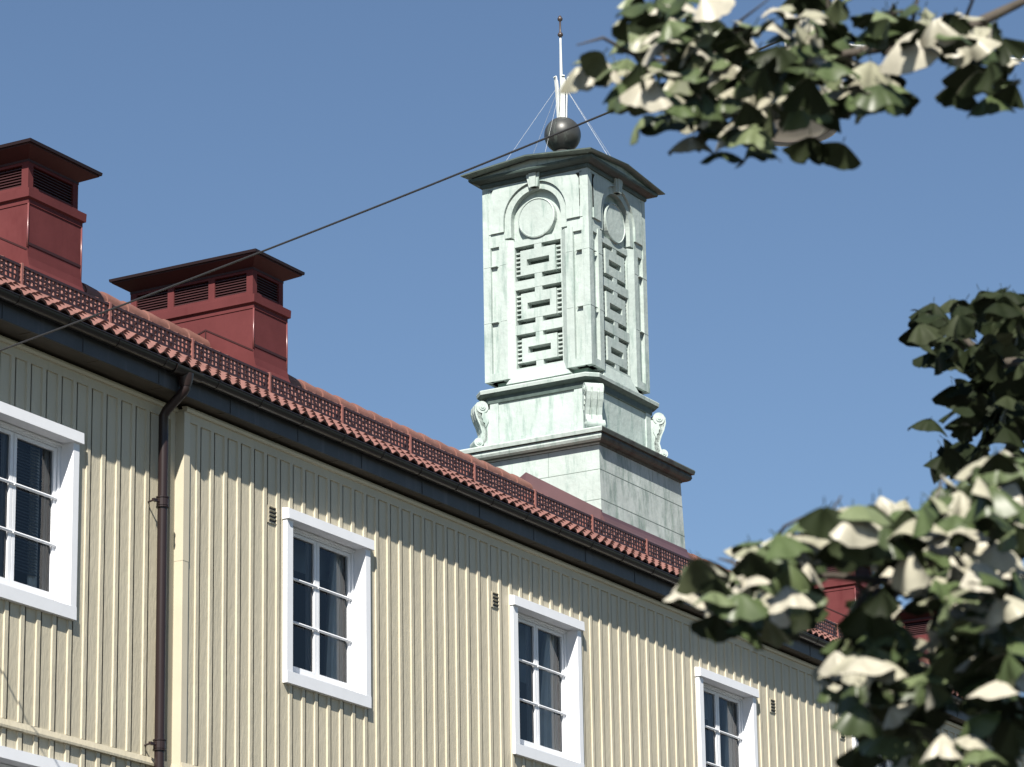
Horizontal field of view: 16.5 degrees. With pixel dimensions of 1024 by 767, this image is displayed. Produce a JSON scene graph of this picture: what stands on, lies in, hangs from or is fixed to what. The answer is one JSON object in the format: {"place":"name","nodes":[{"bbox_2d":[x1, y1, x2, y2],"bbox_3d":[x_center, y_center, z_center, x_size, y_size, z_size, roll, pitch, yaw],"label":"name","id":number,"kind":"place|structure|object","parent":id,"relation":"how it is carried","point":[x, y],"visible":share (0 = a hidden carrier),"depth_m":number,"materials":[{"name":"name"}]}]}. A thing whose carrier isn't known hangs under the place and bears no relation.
{"place":"outdoors","nodes":[
{"label":"outdoors","id":0,"kind":"place"},
{"bbox_2d":[0,0,1023,695],"label":"sky","id":1,"kind":"structure","parent":0,"point":[781,297],"materials":[{"name":"blue"}]},
{"label":"ground","id":2,"kind":"structure","parent":0,"visible":0},
{"bbox_2d":[0,16,1023,766],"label":"apartment building","id":3,"kind":"structure","parent":2,"relation":"on","point":[226,540],"depth_m":33.06,"materials":[{"name":"beige wood"}]},
{"bbox_2d":[0,745,77,766],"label":"window","id":4,"kind":"structure","parent":3,"relation":"in","point":[9,757],"depth_m":27.27,"materials":[{"name":"white paint"}]},
{"bbox_2d":[0,401,83,620],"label":"window","id":5,"kind":"structure","parent":3,"relation":"in","point":[63,443],"depth_m":28.21,"materials":[{"name":"white paint"}]},
{"bbox_2d":[282,507,374,708],"bbox_3d":[-1.772,2.028,31.395,0.421,1.567,1.405,-10,-19,28],"label":"window","id":6,"kind":"structure","parent":3,"relation":"in","point":[307,559],"depth_m":31.66,"materials":[{"name":"white paint"}]},
{"bbox_2d":[0,42,776,350],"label":"overhead cable","id":7,"kind":"object","parent":3,"relation":"attached to","point":[376,206],"visible":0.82,"depth_m":24.50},
{"bbox_2d":[772,43,835,145],"bbox_3d":[1.801,-1.917,22.895,0.600,0.681,0.600,-10,-19,28],"label":"street lamp","id":8,"kind":"object","parent":7,"relation":"hanging from","point":[818,132],"visible":0.19,"depth_m":22.81,"materials":[{"name":"grey metal"}]},
{"bbox_2d":[852,44,1023,61],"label":"overhead cable","id":9,"kind":"object","parent":8,"relation":"attached to","point":[1011,57],"visible":0.05,"depth_m":20.94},
{"bbox_2d":[509,595,584,766],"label":"window","id":10,"kind":"structure","parent":3,"relation":"in","point":[533,662],"depth_m":34.97,"materials":[{"name":"white paint"}]},
{"bbox_2d":[695,667,758,766],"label":"window","id":11,"kind":"structure","parent":3,"relation":"in","point":[716,686],"depth_m":38.37,"materials":[{"name":"white paint"}]},
{"bbox_2d":[852,737,892,766],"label":"window","id":12,"kind":"structure","parent":3,"relation":"in","point":[887,763],"depth_m":41.84,"materials":[{"name":"white paint"}]},
{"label":"pavement","id":13,"kind":"structure","parent":0,"visible":0},
{"bbox_2d":[559,0,1023,766],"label":"ginkgo tree","id":14,"kind":"object","parent":13,"relation":"on","point":[887,690],"visible":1,"depth_m":5.76,"materials":[{"name":"green plant"}]}
]}

